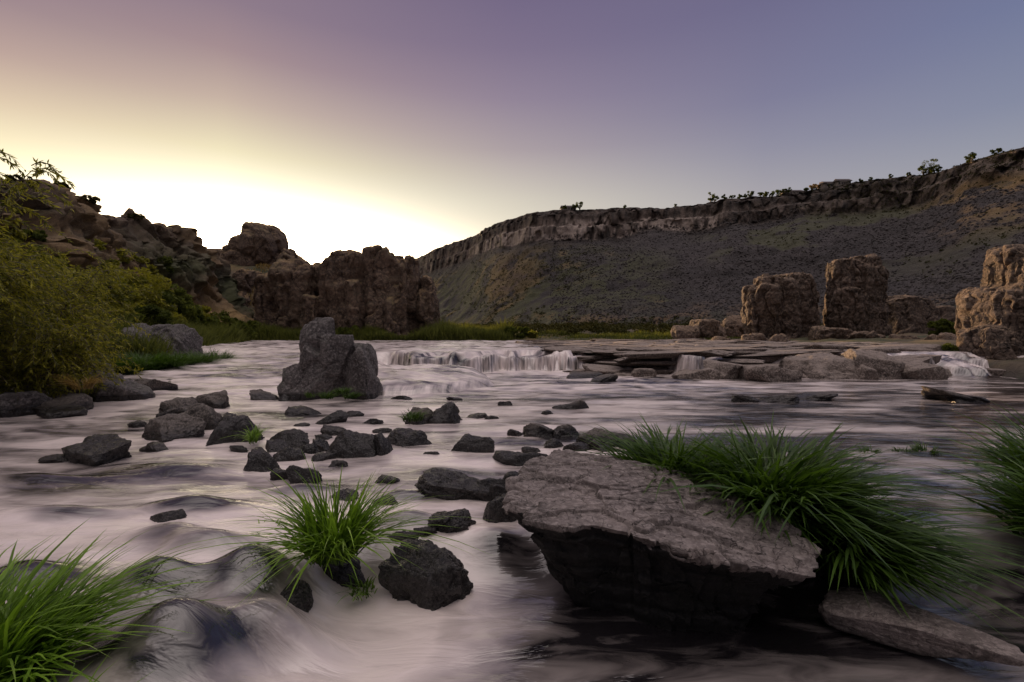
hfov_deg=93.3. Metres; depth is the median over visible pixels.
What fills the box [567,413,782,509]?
grass tussock
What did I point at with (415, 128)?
sky
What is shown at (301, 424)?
river rock
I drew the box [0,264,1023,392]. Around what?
ground
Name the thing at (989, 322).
rock tower
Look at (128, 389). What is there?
bank rock
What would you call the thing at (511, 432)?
river rock
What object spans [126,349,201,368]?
grass tussock
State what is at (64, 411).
bank rock
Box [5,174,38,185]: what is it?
crest shrub
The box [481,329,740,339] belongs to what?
shore grass
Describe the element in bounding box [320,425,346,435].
river rock
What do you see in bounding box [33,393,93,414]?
bank rock
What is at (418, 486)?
river rock
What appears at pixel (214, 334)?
reed bed
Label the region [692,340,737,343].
shelf rock
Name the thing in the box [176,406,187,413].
river rock
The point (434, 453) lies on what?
river rock
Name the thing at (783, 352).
shelf rock
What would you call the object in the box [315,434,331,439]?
river rock
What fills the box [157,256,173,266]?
crest shrub
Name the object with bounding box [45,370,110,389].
grass tussock
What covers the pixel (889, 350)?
shelf rock
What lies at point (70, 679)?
grass tussock
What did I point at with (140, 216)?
crest shrub
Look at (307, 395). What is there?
grass tussock
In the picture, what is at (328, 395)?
grass tussock
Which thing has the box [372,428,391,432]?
river rock
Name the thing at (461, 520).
river rock
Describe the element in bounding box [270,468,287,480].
river rock
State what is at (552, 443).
river rock
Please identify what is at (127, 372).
grass tussock
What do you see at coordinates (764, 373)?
shelf rock
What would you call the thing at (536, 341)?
shelf rock
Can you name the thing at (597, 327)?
valley scrub
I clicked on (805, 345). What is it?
shelf rock
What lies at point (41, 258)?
shrub
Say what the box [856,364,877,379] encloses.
shelf rock
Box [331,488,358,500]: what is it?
river rock
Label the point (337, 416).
river rock
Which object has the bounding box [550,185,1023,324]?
talus boulders
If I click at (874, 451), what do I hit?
grass tussock
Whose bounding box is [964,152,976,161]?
rim tree
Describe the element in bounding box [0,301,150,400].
willow tree
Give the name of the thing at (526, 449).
river rock
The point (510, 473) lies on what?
river rock
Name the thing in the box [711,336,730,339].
fallen rock
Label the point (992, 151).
rim tree
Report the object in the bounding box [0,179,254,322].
rocky bank hill
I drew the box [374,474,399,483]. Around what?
river rock
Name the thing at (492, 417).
river rock
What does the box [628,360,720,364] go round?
shelf rock
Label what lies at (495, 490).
river rock
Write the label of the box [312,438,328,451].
river rock
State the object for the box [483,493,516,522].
river rock
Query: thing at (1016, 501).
grass tussock
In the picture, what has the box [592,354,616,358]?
shelf rock
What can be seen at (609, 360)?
shelf rock
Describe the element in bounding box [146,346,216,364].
grass tussock
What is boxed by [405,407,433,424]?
river rock
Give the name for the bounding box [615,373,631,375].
shelf rock
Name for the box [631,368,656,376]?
shelf rock
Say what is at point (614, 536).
flat boulder
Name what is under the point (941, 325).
shrub
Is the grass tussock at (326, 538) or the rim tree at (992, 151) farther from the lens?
the rim tree at (992, 151)
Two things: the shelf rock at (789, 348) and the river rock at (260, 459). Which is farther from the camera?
the shelf rock at (789, 348)
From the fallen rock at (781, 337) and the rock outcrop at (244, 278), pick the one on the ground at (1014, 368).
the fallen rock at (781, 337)
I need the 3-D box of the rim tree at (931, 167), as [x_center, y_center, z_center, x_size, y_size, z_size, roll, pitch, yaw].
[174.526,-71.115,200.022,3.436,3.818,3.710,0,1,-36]
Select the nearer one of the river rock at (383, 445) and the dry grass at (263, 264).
the river rock at (383, 445)
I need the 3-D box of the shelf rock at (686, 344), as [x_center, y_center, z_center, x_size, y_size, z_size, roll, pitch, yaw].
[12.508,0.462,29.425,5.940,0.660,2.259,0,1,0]
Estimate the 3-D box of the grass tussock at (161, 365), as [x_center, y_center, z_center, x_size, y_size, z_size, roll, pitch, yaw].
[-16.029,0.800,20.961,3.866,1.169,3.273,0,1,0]
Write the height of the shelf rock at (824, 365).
2.171 m
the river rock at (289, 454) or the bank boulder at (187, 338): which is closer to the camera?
the river rock at (289, 454)
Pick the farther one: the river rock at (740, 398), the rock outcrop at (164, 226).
the rock outcrop at (164, 226)
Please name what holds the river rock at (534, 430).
on the river water
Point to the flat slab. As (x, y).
(881, 620)
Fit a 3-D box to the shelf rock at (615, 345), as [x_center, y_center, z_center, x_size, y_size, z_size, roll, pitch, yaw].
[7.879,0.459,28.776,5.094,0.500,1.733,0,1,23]
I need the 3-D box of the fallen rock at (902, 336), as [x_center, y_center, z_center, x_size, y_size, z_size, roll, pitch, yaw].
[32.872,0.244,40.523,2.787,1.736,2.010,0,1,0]
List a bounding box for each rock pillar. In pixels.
[740,272,820,338]
[822,253,891,335]
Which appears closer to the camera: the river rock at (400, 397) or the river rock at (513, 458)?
the river rock at (513, 458)
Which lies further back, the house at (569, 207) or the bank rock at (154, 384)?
the house at (569, 207)
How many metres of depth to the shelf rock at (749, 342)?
37.95 m
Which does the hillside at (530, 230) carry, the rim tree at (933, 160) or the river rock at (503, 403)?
the rim tree at (933, 160)
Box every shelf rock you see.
[518,341,558,342]
[524,341,575,344]
[528,344,562,346]
[532,340,585,341]
[540,347,604,352]
[548,346,587,347]
[566,368,673,373]
[576,356,599,360]
[582,364,625,374]
[588,346,630,348]
[590,339,652,341]
[591,349,637,353]
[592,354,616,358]
[595,340,615,341]
[595,358,616,363]
[596,361,662,367]
[600,344,647,346]
[613,340,662,343]
[613,349,735,358]
[613,357,664,361]
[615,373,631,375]
[616,347,673,350]
[616,348,647,351]
[624,343,652,344]
[627,342,652,343]
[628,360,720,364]
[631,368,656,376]
[638,340,667,341]
[643,347,767,356]
[648,345,676,346]
[653,342,672,343]
[668,338,706,339]
[669,343,711,345]
[671,368,719,379]
[674,344,749,347]
[686,343,728,344]
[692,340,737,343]
[703,360,743,378]
[720,359,764,364]
[727,355,794,362]
[728,344,790,348]
[735,349,844,355]
[738,342,760,343]
[739,369,745,379]
[742,365,802,381]
[748,346,770,347]
[758,363,778,366]
[760,341,779,343]
[771,343,829,344]
[773,347,804,349]
[782,352,858,379]
[785,344,859,348]
[798,342,843,343]
[802,344,846,349]
[840,349,904,379]
[853,344,942,351]
[856,348,901,352]
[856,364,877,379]
[865,343,911,344]
[892,354,941,363]
[896,359,948,379]
[911,355,937,357]
[944,368,952,376]
[986,368,1005,376]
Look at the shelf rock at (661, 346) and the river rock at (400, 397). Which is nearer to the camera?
the river rock at (400, 397)
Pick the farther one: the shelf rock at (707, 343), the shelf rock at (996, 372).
the shelf rock at (707, 343)
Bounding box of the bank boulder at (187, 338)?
[120,323,203,355]
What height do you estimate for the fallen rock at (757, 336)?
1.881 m
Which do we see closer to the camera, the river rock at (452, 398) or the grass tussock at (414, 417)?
the grass tussock at (414, 417)
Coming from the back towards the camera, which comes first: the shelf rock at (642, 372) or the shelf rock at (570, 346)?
the shelf rock at (570, 346)
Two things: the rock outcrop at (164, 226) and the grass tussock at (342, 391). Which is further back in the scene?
the rock outcrop at (164, 226)
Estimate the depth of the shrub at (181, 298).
37.77 m
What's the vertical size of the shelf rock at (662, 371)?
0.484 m
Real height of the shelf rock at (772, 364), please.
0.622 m
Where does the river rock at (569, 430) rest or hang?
on the river water
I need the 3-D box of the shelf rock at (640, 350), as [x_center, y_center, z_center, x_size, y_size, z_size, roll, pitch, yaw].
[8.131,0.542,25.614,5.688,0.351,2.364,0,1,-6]
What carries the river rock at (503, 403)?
on the river water
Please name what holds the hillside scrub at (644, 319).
on the hillside at (530, 230)
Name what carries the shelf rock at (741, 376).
in the river water
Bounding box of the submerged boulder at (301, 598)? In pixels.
[280,577,313,612]
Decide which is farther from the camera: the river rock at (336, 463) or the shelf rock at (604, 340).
the shelf rock at (604, 340)
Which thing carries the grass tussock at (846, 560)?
on the river water
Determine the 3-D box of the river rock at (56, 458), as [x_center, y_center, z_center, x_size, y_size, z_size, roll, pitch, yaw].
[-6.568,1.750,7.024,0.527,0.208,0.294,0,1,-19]
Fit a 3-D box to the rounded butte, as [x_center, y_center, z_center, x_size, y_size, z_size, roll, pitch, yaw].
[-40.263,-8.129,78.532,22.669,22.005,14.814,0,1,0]
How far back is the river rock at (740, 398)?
13.12 m
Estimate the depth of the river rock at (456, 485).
5.41 m
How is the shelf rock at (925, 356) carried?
in the river water
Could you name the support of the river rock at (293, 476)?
on the river water
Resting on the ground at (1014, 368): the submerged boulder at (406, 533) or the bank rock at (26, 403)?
the bank rock at (26, 403)
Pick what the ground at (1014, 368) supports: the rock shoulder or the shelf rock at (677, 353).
the rock shoulder
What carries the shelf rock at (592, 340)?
in the river water
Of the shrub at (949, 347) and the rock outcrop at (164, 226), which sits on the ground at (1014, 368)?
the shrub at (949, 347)
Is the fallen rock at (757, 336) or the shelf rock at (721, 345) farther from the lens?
the fallen rock at (757, 336)
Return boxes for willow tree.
[0,149,76,314]
[0,218,111,393]
[0,248,168,387]
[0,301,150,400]
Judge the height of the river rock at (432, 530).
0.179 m
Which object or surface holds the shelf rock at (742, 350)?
in the river water
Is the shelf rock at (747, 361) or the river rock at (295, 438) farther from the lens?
the shelf rock at (747, 361)
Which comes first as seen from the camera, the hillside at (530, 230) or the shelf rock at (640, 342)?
the shelf rock at (640, 342)
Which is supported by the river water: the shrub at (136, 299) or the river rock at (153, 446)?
the river rock at (153, 446)
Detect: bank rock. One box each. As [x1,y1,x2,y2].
[0,391,51,417]
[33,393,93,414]
[36,405,87,418]
[51,371,123,396]
[74,362,113,371]
[88,372,155,401]
[134,378,177,390]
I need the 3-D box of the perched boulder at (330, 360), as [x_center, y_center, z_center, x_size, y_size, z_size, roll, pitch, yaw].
[-5.355,0.811,14.357,3.026,3.028,1.960,0,1,0]
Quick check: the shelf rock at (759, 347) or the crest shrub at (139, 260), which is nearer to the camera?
the shelf rock at (759, 347)
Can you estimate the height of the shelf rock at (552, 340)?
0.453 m
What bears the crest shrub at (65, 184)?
on the rocky bank hill at (201, 273)
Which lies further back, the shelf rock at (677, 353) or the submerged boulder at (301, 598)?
the shelf rock at (677, 353)
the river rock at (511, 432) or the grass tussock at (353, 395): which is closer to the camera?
the river rock at (511, 432)
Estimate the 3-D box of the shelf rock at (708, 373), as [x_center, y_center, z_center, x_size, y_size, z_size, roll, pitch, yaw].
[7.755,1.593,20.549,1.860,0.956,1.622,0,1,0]
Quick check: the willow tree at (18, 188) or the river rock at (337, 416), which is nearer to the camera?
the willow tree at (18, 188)
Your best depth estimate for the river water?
4.49 m
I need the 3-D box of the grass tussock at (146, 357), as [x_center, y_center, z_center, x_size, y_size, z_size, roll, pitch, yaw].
[-16.118,0.766,20.034,3.361,1.255,3.345,0,1,0]
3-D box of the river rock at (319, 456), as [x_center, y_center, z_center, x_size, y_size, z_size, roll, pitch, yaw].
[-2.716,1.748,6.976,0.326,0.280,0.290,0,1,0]
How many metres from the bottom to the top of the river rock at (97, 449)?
0.700 m
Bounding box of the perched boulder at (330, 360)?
[277,317,382,400]
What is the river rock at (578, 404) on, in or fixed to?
on the river water
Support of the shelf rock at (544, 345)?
in the river water
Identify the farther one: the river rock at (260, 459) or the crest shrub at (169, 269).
the crest shrub at (169, 269)
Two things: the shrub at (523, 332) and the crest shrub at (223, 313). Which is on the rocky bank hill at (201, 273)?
the crest shrub at (223, 313)
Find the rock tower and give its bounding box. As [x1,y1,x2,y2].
[954,244,1023,359]
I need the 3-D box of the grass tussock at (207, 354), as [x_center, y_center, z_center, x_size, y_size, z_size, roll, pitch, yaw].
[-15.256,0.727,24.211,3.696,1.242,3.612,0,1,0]
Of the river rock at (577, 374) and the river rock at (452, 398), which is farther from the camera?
the river rock at (577, 374)
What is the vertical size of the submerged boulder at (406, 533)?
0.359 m
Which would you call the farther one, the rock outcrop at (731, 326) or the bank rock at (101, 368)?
the rock outcrop at (731, 326)
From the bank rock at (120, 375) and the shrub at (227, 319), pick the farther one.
the shrub at (227, 319)
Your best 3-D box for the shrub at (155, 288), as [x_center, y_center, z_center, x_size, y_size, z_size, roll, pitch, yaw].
[-26.562,-2.871,33.005,5.373,4.701,5.251,0,1,0]
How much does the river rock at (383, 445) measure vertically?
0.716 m
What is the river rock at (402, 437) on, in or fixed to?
on the river water
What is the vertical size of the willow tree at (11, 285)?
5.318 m
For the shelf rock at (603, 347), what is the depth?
27.41 m
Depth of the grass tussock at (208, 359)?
23.22 m
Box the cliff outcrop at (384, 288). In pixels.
[252,245,439,336]
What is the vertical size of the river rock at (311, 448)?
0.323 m
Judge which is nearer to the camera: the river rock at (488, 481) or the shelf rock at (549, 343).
the river rock at (488, 481)
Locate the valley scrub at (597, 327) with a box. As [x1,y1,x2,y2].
[454,320,823,335]
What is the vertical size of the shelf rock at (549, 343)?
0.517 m
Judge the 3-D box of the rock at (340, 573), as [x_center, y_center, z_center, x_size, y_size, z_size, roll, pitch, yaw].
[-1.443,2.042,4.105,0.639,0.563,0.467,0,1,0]
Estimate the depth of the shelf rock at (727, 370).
20.17 m
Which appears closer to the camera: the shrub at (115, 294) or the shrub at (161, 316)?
the shrub at (115, 294)
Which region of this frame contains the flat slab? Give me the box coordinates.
[817,587,1023,665]
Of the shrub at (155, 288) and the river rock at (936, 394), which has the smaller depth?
the river rock at (936, 394)
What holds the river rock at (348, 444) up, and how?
on the river water
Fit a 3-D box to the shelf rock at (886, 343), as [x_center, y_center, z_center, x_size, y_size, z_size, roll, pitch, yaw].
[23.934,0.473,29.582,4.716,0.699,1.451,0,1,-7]
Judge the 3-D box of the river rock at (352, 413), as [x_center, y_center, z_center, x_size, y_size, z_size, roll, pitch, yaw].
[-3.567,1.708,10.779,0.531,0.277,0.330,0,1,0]
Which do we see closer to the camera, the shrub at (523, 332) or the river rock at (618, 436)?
the river rock at (618, 436)
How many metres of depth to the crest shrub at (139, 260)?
47.62 m
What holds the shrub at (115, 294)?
on the ground at (1014, 368)
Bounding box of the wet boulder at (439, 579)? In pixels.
[378,537,472,610]
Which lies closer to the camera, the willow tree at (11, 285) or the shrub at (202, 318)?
the willow tree at (11, 285)
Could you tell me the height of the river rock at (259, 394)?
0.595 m
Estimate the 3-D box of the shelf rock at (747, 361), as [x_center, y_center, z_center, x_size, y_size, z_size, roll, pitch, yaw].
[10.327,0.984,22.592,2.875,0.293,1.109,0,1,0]
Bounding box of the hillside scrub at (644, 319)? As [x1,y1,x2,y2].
[422,149,1023,327]
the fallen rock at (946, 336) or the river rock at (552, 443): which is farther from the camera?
the fallen rock at (946, 336)
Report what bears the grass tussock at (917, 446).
on the river water
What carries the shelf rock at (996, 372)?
in the river water
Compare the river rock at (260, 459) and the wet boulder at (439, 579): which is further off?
the river rock at (260, 459)
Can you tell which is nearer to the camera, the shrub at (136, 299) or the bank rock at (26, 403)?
the bank rock at (26, 403)
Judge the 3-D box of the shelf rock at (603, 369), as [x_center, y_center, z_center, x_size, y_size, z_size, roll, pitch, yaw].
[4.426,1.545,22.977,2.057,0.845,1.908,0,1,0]
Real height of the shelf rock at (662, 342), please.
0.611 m
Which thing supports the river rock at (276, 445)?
on the river water
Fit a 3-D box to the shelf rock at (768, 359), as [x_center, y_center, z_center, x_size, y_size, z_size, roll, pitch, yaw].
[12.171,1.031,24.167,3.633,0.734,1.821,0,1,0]
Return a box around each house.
[560,206,575,209]
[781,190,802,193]
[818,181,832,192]
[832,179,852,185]
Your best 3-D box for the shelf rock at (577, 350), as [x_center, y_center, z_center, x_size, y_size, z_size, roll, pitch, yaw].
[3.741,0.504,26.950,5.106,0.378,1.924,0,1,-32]
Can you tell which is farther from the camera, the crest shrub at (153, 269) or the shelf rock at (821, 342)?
the crest shrub at (153, 269)
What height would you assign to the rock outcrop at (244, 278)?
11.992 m
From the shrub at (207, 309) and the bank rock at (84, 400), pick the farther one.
the shrub at (207, 309)
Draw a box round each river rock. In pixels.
[38,454,68,462]
[61,434,131,465]
[127,420,146,427]
[139,441,168,451]
[142,414,206,442]
[150,509,186,522]
[156,407,179,416]
[158,397,198,412]
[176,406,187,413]
[179,403,221,429]
[195,390,229,408]
[206,412,264,445]
[229,445,247,452]
[243,447,280,471]
[249,389,278,399]
[265,439,287,452]
[270,428,309,447]
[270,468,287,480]
[273,447,305,461]
[285,405,320,415]
[286,465,321,483]
[294,422,309,426]
[300,443,318,453]
[311,452,335,461]
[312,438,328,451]
[315,410,348,424]
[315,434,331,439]
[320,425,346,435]
[326,430,376,457]
[328,460,347,466]
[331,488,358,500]
[347,410,363,416]
[363,418,383,423]
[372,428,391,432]
[372,494,396,504]
[373,432,392,455]
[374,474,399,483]
[387,428,431,446]
[391,395,411,399]
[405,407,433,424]
[413,526,436,536]
[414,479,443,490]
[418,467,491,501]
[423,451,438,454]
[428,402,462,423]
[428,508,471,532]
[446,397,462,400]
[451,433,494,452]
[466,413,487,418]
[476,478,504,486]
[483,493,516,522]
[485,416,498,418]
[489,484,506,499]
[492,450,547,465]
[497,401,512,405]
[502,471,518,484]
[507,429,522,435]
[521,446,540,452]
[522,423,552,436]
[541,410,552,414]
[544,438,563,447]
[552,399,588,409]
[552,424,578,436]
[562,442,590,450]
[566,371,602,378]
[576,427,612,445]
[587,439,612,451]
[590,373,617,381]
[607,432,629,446]
[731,395,760,402]
[758,394,799,402]
[796,391,837,400]
[921,386,989,402]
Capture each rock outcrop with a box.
[121,208,178,253]
[231,268,262,306]
[670,315,743,338]
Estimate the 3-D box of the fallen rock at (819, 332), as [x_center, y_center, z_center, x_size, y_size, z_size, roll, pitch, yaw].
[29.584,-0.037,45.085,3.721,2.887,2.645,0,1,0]
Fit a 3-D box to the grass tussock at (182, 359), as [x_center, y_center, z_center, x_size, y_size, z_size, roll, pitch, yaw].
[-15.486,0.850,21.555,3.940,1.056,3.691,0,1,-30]
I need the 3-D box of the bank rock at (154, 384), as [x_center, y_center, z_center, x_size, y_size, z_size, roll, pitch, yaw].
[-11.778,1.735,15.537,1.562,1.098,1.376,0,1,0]
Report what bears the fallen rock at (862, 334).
on the ground at (1014, 368)
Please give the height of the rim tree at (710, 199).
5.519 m
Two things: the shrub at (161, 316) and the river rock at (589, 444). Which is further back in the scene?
the shrub at (161, 316)
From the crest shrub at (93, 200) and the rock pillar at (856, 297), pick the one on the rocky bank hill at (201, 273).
the crest shrub at (93, 200)
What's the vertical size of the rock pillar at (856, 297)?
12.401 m
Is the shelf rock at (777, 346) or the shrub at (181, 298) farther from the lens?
the shrub at (181, 298)
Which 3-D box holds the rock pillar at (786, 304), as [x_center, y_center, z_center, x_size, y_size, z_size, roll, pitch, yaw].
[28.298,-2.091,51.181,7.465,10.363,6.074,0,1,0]
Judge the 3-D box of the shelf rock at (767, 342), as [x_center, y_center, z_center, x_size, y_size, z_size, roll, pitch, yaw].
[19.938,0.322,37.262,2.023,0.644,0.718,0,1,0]
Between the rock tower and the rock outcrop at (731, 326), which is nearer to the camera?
the rock tower
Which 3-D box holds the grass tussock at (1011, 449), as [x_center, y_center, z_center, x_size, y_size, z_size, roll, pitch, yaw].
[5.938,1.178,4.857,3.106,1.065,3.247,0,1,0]
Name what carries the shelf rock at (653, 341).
in the river water
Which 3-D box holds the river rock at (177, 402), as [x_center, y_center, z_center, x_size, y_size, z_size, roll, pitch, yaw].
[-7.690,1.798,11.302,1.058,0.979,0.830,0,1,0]
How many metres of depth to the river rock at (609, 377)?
18.90 m
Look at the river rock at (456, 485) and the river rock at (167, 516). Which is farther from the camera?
the river rock at (456, 485)
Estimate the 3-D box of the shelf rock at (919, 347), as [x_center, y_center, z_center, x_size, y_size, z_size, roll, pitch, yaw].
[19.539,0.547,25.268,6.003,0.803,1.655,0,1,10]
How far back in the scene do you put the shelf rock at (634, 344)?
30.26 m
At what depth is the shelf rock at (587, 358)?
24.81 m
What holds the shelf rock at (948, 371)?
in the river water
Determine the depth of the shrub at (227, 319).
46.07 m
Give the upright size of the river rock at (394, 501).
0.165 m
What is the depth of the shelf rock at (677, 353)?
21.84 m
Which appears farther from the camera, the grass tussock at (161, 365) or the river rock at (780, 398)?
the grass tussock at (161, 365)
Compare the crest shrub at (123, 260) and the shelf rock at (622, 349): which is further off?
the crest shrub at (123, 260)
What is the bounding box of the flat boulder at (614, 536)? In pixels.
[502,449,821,633]
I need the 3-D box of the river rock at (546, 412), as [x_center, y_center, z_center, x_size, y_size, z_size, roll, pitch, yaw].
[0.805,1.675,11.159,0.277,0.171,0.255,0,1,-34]
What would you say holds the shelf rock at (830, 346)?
in the river water
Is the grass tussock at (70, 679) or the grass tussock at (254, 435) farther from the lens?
the grass tussock at (254, 435)
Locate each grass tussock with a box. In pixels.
[0,517,231,681]
[21,655,151,681]
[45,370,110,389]
[96,349,172,371]
[96,351,158,374]
[117,351,183,370]
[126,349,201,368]
[138,349,207,366]
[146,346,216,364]
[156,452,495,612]
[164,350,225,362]
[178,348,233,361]
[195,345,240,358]
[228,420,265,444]
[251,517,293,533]
[302,391,317,397]
[318,390,341,398]
[331,387,350,394]
[336,572,378,604]
[341,390,364,398]
[396,408,437,421]
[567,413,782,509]
[624,410,1023,575]
[789,486,1023,637]
[855,444,881,452]
[887,445,914,452]
[897,433,1023,536]
[897,438,949,454]
[919,401,1023,495]
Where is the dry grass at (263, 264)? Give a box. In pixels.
[247,263,271,310]
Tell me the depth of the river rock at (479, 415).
10.55 m
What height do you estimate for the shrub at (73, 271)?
3.834 m
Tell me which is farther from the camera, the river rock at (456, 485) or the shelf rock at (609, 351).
the shelf rock at (609, 351)
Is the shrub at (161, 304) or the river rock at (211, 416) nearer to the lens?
the river rock at (211, 416)
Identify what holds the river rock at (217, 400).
on the river water
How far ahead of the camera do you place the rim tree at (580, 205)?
261.65 m
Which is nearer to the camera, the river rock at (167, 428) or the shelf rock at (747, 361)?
the river rock at (167, 428)
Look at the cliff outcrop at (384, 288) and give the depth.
58.93 m
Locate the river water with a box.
[0,340,1023,681]
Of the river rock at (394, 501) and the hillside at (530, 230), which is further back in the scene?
the hillside at (530, 230)
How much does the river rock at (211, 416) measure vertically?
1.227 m
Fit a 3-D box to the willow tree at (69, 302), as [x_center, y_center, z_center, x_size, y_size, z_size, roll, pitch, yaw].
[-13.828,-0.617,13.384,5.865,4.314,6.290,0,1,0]
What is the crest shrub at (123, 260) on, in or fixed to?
on the rocky bank hill at (201, 273)
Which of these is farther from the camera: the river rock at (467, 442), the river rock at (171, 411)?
the river rock at (171, 411)
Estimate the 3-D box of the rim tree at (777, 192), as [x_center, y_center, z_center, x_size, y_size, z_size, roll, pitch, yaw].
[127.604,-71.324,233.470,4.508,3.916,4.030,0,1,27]
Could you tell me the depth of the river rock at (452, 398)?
13.66 m
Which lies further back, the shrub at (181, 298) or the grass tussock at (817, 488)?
the shrub at (181, 298)
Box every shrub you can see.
[0,228,26,245]
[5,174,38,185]
[14,248,69,276]
[18,266,114,339]
[22,229,47,241]
[53,181,71,188]
[59,268,137,317]
[81,194,100,203]
[85,263,171,306]
[86,238,107,250]
[101,259,121,266]
[103,293,145,323]
[116,248,133,264]
[126,212,145,220]
[127,303,172,325]
[131,255,149,263]
[140,283,202,322]
[146,301,187,324]
[147,264,158,275]
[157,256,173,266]
[165,265,173,275]
[184,314,212,325]
[199,304,219,320]
[209,315,233,327]
[213,310,229,316]
[231,320,261,338]
[337,325,359,334]
[503,326,528,338]
[527,330,537,337]
[926,318,955,335]
[941,343,958,350]
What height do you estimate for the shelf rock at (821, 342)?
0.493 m
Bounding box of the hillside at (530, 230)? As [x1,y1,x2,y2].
[415,147,1023,325]
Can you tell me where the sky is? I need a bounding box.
[0,0,1023,263]
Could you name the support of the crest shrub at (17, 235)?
on the rocky bank hill at (201, 273)
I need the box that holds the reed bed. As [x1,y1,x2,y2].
[97,299,518,356]
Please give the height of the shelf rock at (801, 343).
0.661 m
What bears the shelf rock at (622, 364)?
in the river water
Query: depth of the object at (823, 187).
222.65 m
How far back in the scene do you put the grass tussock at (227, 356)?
24.88 m
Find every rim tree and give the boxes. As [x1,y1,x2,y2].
[576,201,582,210]
[708,192,714,201]
[771,189,781,196]
[917,158,937,174]
[917,165,927,174]
[928,164,938,172]
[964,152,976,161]
[990,148,1001,153]
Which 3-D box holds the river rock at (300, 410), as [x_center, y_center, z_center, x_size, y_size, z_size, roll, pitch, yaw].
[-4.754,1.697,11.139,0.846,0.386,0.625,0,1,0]
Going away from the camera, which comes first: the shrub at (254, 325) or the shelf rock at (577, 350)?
the shelf rock at (577, 350)
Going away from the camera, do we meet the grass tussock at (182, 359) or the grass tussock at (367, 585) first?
the grass tussock at (367, 585)
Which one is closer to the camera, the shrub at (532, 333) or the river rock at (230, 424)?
the river rock at (230, 424)
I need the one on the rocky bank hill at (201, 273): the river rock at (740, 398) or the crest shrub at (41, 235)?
the crest shrub at (41, 235)
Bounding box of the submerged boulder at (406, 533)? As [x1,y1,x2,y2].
[387,530,418,542]
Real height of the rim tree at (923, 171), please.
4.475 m
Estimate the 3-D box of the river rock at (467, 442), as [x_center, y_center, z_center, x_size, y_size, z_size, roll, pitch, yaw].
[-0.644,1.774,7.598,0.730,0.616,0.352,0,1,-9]
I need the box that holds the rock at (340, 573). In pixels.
[322,555,365,587]
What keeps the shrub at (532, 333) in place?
on the ground at (1014, 368)
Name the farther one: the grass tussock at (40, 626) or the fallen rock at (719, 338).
the fallen rock at (719, 338)
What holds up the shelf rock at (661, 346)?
in the river water
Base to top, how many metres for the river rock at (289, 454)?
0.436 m
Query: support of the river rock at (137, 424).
on the river water
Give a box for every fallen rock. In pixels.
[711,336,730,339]
[741,332,768,340]
[768,333,789,341]
[808,325,852,339]
[845,331,885,338]
[888,334,923,338]
[924,332,956,339]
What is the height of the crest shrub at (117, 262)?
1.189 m
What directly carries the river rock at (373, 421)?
on the river water
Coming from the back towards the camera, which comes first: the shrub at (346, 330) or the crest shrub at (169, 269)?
the shrub at (346, 330)
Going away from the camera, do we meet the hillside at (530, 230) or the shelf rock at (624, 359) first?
the shelf rock at (624, 359)
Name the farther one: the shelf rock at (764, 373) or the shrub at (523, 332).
the shrub at (523, 332)
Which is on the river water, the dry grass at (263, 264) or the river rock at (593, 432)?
the river rock at (593, 432)
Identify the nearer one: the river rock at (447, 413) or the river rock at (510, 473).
the river rock at (510, 473)
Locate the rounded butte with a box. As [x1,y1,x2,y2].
[209,222,304,267]
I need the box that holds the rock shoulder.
[885,294,955,333]
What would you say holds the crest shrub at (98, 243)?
on the rocky bank hill at (201, 273)
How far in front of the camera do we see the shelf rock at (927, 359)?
21.43 m
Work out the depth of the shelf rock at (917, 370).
19.84 m
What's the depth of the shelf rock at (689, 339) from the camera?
48.75 m
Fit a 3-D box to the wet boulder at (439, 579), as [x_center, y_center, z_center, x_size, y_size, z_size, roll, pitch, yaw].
[-0.651,2.104,4.008,0.715,0.815,0.626,0,1,16]
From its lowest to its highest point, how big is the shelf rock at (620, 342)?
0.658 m
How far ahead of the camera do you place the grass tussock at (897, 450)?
7.52 m
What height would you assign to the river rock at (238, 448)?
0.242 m

